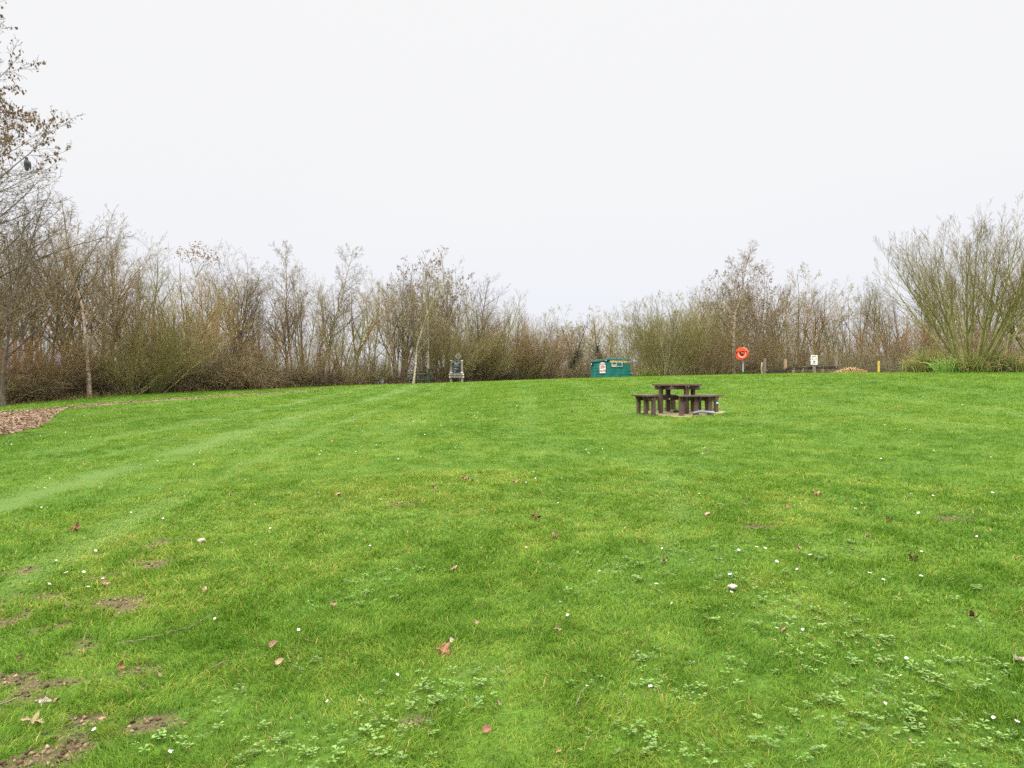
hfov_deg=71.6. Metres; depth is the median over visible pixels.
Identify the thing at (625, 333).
budding tree
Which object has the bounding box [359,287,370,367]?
woodland tree
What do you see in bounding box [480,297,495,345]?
woodland tree
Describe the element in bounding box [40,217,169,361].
bare tree
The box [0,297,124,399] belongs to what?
twiggy shrub
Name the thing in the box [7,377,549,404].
rough grass
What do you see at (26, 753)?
soil crumbs
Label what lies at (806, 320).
woodland tree
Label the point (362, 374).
tangled bush
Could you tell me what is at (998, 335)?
willow tree
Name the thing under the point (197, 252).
vine cluster
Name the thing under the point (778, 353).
twiggy shrub
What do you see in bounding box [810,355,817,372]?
warning sign
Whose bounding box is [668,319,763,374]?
olive shrub
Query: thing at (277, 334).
bare tree
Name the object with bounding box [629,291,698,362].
budding tree
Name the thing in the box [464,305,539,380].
twiggy shrub
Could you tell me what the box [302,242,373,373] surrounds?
birch tree
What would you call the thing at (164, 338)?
twiggy shrub
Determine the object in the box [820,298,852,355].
woodland tree
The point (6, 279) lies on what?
bare tree
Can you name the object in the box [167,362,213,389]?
tangled bush
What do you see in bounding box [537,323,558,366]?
bare tree
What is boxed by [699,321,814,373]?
tangled bush
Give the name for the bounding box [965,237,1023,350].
willow tree
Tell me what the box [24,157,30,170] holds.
pigeon
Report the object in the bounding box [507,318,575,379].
twiggy shrub
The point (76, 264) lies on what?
woodland tree
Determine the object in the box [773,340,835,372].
twiggy shrub
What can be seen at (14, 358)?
twiggy shrub
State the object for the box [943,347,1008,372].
sword leaf plant
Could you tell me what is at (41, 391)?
tangled bush
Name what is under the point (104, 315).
many stemmed tree
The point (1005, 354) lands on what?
sword leaf plant
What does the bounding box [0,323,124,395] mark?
twiggy shrub
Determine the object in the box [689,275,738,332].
woodland tree
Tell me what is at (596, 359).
understorey bush
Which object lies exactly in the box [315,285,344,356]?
woodland tree
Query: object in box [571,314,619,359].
ivy tree
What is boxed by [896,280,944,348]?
bare tree
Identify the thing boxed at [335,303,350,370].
woodland tree
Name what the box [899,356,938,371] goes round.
sword leaf plant
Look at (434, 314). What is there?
birch tree
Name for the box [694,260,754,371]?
catkin tree
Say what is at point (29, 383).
tangled bush
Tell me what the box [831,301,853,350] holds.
woodland tree
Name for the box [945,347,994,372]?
sword leaf plant
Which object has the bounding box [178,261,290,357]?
bare tree
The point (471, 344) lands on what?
twiggy shrub
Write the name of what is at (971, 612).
fallen leaf
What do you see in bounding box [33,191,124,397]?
birch tree
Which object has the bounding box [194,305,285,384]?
twiggy shrub
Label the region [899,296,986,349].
budding tree
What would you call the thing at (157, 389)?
olive shrub
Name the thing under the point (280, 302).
woodland tree
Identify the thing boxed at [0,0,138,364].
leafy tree
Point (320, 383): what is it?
tangled bush
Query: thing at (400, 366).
understorey bush
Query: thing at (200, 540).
stone
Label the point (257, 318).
many stemmed tree
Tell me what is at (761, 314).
catkin tree
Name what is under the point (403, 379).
tangled bush
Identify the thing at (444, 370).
twiggy shrub
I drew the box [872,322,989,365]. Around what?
tangled bush
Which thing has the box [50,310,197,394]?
olive shrub
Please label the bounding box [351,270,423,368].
bare tree
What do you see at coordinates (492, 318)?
bare tree
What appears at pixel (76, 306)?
bare tree
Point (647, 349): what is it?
olive shrub
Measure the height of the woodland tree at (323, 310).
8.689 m
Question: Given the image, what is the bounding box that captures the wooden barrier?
[405,369,429,382]
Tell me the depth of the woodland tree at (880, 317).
63.69 m
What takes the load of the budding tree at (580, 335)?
on the ground at (278, 757)
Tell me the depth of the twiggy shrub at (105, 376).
31.22 m
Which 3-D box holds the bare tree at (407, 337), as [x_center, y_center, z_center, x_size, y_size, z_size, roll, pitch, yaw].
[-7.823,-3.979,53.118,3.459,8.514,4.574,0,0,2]
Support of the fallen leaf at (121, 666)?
on the ground at (278, 757)
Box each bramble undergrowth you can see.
[0,355,563,404]
[512,349,695,378]
[689,331,1023,374]
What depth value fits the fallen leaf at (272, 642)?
3.94 m
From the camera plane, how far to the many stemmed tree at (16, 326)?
29.76 m
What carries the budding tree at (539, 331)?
on the ground at (278, 757)
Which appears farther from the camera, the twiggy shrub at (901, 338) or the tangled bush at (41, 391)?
the twiggy shrub at (901, 338)
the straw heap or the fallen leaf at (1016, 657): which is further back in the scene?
the straw heap
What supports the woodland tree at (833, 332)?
on the ground at (278, 757)
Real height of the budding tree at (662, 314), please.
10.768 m
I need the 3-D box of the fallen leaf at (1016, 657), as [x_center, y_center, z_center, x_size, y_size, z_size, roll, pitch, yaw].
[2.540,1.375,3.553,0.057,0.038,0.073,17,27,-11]
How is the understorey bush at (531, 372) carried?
on the ground at (278, 757)
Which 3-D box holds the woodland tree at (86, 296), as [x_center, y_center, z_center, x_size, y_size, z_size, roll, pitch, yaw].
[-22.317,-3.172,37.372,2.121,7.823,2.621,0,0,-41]
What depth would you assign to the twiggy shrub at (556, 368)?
61.60 m
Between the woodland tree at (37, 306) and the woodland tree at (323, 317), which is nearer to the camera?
the woodland tree at (37, 306)
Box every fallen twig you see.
[0,693,27,704]
[83,571,124,580]
[115,611,216,644]
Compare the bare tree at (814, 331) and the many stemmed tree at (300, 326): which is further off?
the bare tree at (814, 331)
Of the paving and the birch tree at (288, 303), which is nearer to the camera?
the paving
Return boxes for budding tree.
[513,307,569,361]
[539,312,603,368]
[547,304,614,365]
[557,306,619,362]
[601,296,665,366]
[618,310,680,368]
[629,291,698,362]
[631,291,707,358]
[759,263,878,363]
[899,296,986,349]
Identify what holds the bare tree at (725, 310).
on the ground at (278, 757)
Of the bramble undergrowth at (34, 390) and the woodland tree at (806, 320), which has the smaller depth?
the bramble undergrowth at (34, 390)
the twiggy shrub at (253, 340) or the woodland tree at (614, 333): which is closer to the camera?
the twiggy shrub at (253, 340)
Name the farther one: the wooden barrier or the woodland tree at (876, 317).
the woodland tree at (876, 317)
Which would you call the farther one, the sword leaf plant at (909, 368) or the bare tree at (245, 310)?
the bare tree at (245, 310)
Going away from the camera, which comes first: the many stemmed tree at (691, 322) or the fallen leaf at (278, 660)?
the fallen leaf at (278, 660)
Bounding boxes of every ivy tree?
[546,321,611,371]
[554,320,597,375]
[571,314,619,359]
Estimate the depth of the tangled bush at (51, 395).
29.22 m
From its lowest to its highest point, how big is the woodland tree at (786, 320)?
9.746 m
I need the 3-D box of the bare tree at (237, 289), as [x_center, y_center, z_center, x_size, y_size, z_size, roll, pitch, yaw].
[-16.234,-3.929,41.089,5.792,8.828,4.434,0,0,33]
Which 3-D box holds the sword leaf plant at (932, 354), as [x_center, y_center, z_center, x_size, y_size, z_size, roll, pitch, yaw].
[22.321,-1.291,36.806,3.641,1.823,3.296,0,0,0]
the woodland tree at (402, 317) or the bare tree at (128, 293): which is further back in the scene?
the woodland tree at (402, 317)
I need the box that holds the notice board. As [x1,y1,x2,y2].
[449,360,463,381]
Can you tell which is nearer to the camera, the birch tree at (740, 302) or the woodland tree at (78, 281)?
the woodland tree at (78, 281)
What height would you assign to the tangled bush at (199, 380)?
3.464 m
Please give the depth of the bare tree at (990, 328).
56.77 m
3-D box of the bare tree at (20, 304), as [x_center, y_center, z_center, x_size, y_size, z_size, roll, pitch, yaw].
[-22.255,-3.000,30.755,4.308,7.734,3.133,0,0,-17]
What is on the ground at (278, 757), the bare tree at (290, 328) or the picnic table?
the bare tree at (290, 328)
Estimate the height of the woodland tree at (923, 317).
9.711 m
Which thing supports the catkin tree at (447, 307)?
on the ground at (278, 757)
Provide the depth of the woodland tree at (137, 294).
43.56 m
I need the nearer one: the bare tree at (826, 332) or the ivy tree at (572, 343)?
the bare tree at (826, 332)
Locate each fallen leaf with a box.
[21,711,45,723]
[39,692,51,706]
[71,521,80,531]
[118,661,125,669]
[268,640,276,646]
[275,658,282,664]
[436,642,452,656]
[482,724,491,732]
[969,610,979,618]
[1014,651,1023,661]
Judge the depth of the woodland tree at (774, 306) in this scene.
68.33 m
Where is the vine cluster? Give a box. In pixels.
[165,241,220,277]
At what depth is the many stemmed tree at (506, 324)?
57.28 m
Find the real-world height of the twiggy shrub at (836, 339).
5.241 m
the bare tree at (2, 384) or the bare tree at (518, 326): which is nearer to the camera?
the bare tree at (2, 384)
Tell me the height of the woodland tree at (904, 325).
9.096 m
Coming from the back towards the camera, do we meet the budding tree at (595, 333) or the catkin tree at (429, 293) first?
the budding tree at (595, 333)
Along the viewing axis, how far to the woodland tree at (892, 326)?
72.22 m
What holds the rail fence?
on the ground at (278, 757)
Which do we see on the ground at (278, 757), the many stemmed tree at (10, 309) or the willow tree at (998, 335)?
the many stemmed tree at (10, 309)
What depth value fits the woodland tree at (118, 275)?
38.11 m
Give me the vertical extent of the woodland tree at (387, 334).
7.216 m
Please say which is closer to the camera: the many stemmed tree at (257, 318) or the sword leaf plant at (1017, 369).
the sword leaf plant at (1017, 369)
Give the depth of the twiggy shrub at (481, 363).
55.50 m
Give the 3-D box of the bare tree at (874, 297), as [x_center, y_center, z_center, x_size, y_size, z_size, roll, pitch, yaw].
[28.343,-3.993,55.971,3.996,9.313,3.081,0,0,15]
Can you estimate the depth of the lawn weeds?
3.22 m
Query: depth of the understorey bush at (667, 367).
57.74 m
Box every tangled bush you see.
[0,345,66,401]
[0,348,87,401]
[0,362,27,401]
[12,340,103,399]
[48,364,136,392]
[70,352,141,391]
[108,341,186,392]
[139,314,305,390]
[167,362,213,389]
[175,343,229,391]
[186,354,270,388]
[196,313,317,389]
[235,353,288,386]
[241,346,309,388]
[284,358,337,386]
[312,359,374,384]
[345,362,382,384]
[377,362,413,383]
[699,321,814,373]
[818,336,873,371]
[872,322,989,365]
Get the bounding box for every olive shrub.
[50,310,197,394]
[58,286,240,393]
[591,293,729,375]
[645,301,750,374]
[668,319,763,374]
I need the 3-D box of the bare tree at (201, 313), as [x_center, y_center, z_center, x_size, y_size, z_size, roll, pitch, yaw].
[-16.211,-3.200,37.354,3.575,7.436,5.617,0,0,19]
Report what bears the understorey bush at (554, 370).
on the ground at (278, 757)
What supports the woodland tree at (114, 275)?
on the ground at (278, 757)
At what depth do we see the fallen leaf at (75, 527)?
6.74 m
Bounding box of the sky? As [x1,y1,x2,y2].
[0,0,1023,381]
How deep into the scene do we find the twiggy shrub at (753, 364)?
51.54 m
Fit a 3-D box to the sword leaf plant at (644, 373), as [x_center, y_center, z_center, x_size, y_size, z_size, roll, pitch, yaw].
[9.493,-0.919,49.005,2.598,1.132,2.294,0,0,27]
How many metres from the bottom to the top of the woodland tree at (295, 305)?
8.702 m
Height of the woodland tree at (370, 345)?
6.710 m
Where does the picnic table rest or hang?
on the paving
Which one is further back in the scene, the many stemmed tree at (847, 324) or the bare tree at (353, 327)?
the many stemmed tree at (847, 324)
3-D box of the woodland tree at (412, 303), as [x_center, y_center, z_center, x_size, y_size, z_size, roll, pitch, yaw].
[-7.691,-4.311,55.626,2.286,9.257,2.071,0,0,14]
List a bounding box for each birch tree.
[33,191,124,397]
[253,240,315,375]
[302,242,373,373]
[376,273,401,368]
[399,267,454,383]
[405,264,451,378]
[702,239,773,374]
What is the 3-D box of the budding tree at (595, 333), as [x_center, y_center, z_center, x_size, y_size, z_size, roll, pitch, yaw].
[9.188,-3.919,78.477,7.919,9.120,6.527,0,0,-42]
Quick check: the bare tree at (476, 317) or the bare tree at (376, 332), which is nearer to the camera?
the bare tree at (376, 332)
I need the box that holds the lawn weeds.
[132,501,1023,767]
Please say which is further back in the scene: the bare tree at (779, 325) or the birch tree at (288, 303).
the bare tree at (779, 325)
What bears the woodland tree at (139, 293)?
on the ground at (278, 757)
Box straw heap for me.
[832,366,867,372]
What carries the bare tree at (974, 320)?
on the ground at (278, 757)
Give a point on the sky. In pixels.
(581, 155)
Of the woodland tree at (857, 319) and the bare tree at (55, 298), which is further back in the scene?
the woodland tree at (857, 319)
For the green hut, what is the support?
on the ground at (278, 757)
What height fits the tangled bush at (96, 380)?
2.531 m
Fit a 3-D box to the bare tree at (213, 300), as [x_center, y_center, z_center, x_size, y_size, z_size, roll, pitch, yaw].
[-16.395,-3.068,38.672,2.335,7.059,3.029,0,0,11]
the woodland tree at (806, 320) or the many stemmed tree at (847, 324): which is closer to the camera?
the many stemmed tree at (847, 324)
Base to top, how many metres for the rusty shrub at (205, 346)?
5.568 m
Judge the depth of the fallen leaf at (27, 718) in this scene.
3.16 m
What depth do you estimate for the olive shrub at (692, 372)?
51.86 m
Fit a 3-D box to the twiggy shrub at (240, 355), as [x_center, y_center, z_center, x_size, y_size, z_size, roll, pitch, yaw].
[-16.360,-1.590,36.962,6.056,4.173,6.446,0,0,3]
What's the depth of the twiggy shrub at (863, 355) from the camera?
52.43 m
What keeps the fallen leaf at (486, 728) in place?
on the ground at (278, 757)
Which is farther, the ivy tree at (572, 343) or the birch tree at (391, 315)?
the ivy tree at (572, 343)
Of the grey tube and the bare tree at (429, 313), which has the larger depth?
the bare tree at (429, 313)
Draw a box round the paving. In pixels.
[641,409,725,416]
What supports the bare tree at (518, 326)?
on the ground at (278, 757)
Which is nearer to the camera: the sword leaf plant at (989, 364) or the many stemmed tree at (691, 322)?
the sword leaf plant at (989, 364)
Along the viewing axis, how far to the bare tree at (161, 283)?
36.01 m
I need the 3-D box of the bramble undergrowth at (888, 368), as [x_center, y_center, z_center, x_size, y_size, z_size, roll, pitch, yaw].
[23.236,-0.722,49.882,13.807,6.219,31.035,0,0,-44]
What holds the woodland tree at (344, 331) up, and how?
on the ground at (278, 757)
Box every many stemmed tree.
[0,203,85,378]
[0,236,40,356]
[30,205,162,394]
[111,257,170,369]
[128,248,264,368]
[239,277,297,359]
[272,255,343,375]
[302,286,384,381]
[402,269,449,382]
[421,259,484,381]
[450,286,527,380]
[658,291,715,374]
[709,273,818,361]
[818,282,898,362]
[847,277,959,355]
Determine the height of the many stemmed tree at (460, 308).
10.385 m
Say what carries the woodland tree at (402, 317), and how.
on the ground at (278, 757)
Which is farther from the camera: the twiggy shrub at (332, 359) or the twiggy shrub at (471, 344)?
the twiggy shrub at (471, 344)
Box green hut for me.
[590,358,633,377]
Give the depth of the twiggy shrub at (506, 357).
57.04 m
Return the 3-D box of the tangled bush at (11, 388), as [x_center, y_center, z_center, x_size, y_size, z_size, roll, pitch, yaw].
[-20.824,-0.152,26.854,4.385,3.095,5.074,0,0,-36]
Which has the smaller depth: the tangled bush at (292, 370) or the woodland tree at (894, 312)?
the tangled bush at (292, 370)
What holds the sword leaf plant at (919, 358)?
on the flower bed
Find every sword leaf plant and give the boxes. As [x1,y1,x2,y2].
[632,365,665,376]
[896,343,949,371]
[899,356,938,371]
[903,343,963,370]
[914,353,967,372]
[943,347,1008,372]
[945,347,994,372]
[974,345,1023,371]
[983,349,1023,371]
[998,351,1023,371]
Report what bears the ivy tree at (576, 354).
on the ground at (278, 757)
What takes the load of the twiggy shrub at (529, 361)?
on the ground at (278, 757)
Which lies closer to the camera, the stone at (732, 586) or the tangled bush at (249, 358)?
the stone at (732, 586)
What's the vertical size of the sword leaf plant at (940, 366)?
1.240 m
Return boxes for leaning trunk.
[993,279,1023,371]
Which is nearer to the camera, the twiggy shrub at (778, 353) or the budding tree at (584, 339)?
the twiggy shrub at (778, 353)
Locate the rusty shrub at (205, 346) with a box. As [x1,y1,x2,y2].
[107,280,259,391]
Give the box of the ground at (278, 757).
[0,373,1023,767]
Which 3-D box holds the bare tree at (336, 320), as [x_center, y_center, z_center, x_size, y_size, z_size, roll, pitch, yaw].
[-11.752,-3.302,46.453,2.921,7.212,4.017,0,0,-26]
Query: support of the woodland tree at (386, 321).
on the ground at (278, 757)
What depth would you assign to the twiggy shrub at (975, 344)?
51.12 m
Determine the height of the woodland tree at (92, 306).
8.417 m
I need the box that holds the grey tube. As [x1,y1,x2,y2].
[693,410,714,413]
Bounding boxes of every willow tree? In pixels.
[866,194,1023,361]
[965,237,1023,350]
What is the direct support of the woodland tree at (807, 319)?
on the ground at (278, 757)
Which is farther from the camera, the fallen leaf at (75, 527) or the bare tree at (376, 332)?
the bare tree at (376, 332)
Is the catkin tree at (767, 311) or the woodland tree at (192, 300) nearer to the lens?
the woodland tree at (192, 300)
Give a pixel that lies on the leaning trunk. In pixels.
(1007, 345)
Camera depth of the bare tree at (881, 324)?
55.80 m
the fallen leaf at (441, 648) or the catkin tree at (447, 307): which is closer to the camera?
the fallen leaf at (441, 648)
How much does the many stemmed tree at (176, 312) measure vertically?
7.229 m
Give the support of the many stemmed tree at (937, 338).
on the ground at (278, 757)
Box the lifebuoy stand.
[735,347,748,371]
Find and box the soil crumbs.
[0,495,972,767]
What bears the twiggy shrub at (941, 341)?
on the ground at (278, 757)
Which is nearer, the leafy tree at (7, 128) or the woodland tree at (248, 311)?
the leafy tree at (7, 128)
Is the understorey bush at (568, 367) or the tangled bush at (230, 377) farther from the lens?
the understorey bush at (568, 367)
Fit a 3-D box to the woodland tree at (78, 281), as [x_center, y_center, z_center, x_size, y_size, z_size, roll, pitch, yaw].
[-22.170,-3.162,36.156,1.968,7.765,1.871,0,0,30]
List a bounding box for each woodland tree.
[5,226,55,359]
[12,244,43,357]
[53,222,97,347]
[55,255,87,360]
[80,223,155,351]
[80,251,96,331]
[80,262,101,355]
[97,237,133,346]
[111,256,159,359]
[111,258,151,353]
[119,252,150,332]
[157,268,204,340]
[178,269,208,327]
[196,270,225,349]
[241,285,258,348]
[272,275,294,348]
[287,264,312,360]
[302,278,326,354]
[309,272,344,346]
[313,293,330,366]
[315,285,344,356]
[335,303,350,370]
[337,296,350,366]
[355,310,373,370]
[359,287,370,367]
[360,308,384,380]
[376,300,396,366]
[382,286,398,362]
[392,272,410,370]
[397,269,422,349]
[437,272,457,365]
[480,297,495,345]
[592,311,642,359]
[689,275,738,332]
[741,284,762,347]
[749,281,791,353]
[769,287,782,339]
[774,292,802,363]
[784,281,831,361]
[792,293,812,348]
[810,302,833,354]
[814,304,850,353]
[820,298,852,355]
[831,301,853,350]
[836,280,887,356]
[847,284,872,344]
[863,298,889,348]
[867,294,891,355]
[879,295,922,358]
[880,303,900,348]
[896,304,916,350]
[910,297,945,340]
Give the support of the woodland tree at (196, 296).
on the ground at (278, 757)
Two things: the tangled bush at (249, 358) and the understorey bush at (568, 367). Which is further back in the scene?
the understorey bush at (568, 367)
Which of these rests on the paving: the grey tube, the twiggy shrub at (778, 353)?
the grey tube
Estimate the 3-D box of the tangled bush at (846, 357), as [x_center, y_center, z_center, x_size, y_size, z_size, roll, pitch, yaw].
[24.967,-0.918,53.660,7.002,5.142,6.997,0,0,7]
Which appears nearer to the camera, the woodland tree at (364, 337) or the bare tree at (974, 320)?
the woodland tree at (364, 337)
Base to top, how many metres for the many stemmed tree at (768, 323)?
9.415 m
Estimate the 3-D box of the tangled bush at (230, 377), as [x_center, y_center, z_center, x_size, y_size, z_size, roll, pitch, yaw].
[-15.018,-1.007,37.006,8.486,5.422,8.492,0,0,-11]
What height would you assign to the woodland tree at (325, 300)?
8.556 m
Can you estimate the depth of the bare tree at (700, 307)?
56.61 m
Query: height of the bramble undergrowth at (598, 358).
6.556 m
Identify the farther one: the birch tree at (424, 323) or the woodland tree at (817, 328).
the woodland tree at (817, 328)
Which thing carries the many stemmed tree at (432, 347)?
on the ground at (278, 757)
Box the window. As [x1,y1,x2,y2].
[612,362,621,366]
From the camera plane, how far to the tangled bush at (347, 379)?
44.66 m
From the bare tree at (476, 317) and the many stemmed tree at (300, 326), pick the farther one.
the bare tree at (476, 317)
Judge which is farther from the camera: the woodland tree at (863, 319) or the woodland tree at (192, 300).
the woodland tree at (863, 319)
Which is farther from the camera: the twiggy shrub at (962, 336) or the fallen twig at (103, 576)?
the twiggy shrub at (962, 336)
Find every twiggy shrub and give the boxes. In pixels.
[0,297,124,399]
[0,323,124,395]
[0,324,48,388]
[22,291,202,392]
[78,301,227,392]
[137,315,269,389]
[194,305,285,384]
[234,328,341,387]
[287,323,365,386]
[331,333,415,384]
[374,305,506,382]
[399,303,513,381]
[441,323,508,381]
[460,333,523,380]
[462,325,528,379]
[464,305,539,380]
[465,309,575,379]
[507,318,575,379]
[518,317,583,378]
[700,336,776,373]
[719,312,842,373]
[771,324,881,371]
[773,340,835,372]
[831,331,908,368]
[836,314,941,371]
[887,312,1011,361]
[914,311,1023,351]
[926,317,1023,356]
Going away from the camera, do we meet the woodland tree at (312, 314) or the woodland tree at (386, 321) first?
the woodland tree at (312, 314)
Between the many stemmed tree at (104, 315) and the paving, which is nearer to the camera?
the paving
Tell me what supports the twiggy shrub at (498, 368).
on the ground at (278, 757)
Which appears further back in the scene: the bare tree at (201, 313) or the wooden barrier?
the wooden barrier
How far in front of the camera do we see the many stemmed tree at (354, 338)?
45.99 m
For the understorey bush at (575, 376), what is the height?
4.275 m
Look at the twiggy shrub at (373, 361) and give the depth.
46.85 m
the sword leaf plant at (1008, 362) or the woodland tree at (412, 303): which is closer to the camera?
the sword leaf plant at (1008, 362)
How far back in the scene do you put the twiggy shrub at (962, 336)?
53.51 m
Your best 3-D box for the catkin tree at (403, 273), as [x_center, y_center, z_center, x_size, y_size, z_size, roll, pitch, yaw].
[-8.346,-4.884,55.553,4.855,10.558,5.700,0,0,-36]
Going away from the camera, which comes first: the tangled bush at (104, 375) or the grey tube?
the grey tube
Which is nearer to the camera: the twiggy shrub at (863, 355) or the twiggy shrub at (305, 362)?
the twiggy shrub at (305, 362)
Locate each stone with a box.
[197,538,205,542]
[727,583,737,588]
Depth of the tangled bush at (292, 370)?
40.02 m
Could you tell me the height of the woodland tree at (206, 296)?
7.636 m
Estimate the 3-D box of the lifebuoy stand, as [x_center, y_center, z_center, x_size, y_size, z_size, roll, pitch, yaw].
[13.995,-1.413,43.135,0.780,1.630,0.310,0,0,40]
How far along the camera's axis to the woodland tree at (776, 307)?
72.09 m
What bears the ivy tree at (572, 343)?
on the ground at (278, 757)
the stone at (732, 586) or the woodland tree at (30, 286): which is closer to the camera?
the stone at (732, 586)
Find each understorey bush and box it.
[349,353,389,382]
[363,356,422,380]
[391,361,438,382]
[512,361,553,377]
[521,340,590,377]
[542,359,565,378]
[552,351,590,378]
[572,352,642,376]
[634,355,697,375]
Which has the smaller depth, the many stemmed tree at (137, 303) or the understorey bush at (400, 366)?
the many stemmed tree at (137, 303)
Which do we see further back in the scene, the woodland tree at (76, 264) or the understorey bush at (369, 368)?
the understorey bush at (369, 368)
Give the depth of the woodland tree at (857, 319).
65.98 m
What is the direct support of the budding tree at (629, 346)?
on the ground at (278, 757)
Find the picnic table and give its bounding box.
[631,384,724,415]
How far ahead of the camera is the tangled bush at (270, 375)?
39.78 m
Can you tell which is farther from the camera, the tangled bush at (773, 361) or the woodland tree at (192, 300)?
the tangled bush at (773, 361)
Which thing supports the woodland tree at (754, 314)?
on the ground at (278, 757)
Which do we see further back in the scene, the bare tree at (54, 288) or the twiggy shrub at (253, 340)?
the twiggy shrub at (253, 340)
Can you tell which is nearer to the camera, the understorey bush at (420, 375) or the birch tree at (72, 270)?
the birch tree at (72, 270)
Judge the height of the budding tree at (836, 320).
10.164 m
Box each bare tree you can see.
[0,183,70,406]
[0,211,135,390]
[0,227,107,373]
[0,236,44,354]
[0,242,26,321]
[6,215,112,366]
[17,227,100,377]
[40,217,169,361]
[79,236,156,375]
[116,243,182,335]
[160,248,252,387]
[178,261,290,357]
[183,263,231,384]
[195,240,272,385]
[220,270,265,353]
[254,271,317,381]
[261,302,291,369]
[316,280,357,381]
[329,274,397,376]
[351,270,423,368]
[355,272,399,382]
[384,279,430,367]
[405,262,461,381]
[456,274,509,379]
[470,297,527,351]
[501,295,533,374]
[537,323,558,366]
[687,280,720,370]
[689,281,760,349]
[759,274,799,354]
[781,275,848,354]
[804,300,856,361]
[826,283,930,357]
[841,277,894,362]
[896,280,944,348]
[939,290,1006,351]
[974,307,1010,345]
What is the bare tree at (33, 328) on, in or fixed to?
on the ground at (278, 757)
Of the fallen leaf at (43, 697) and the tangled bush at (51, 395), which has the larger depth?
the tangled bush at (51, 395)
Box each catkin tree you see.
[370,255,440,374]
[395,249,461,374]
[404,247,476,369]
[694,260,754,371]
[721,257,796,364]
[740,268,794,365]
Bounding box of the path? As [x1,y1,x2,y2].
[0,390,313,433]
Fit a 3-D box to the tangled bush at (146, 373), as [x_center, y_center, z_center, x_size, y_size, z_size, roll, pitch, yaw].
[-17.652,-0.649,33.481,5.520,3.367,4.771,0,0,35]
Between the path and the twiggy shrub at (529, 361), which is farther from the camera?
the twiggy shrub at (529, 361)
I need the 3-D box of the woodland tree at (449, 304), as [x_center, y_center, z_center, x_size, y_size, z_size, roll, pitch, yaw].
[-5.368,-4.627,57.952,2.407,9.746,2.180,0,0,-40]
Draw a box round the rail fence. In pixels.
[763,356,837,373]
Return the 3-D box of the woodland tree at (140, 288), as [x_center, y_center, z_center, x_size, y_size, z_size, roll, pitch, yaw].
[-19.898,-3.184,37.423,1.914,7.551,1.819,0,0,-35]
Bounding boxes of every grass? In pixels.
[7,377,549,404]
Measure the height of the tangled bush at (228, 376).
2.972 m
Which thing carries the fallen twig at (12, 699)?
on the ground at (278, 757)
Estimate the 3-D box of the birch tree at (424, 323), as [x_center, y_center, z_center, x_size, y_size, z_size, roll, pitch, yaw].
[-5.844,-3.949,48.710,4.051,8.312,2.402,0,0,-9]

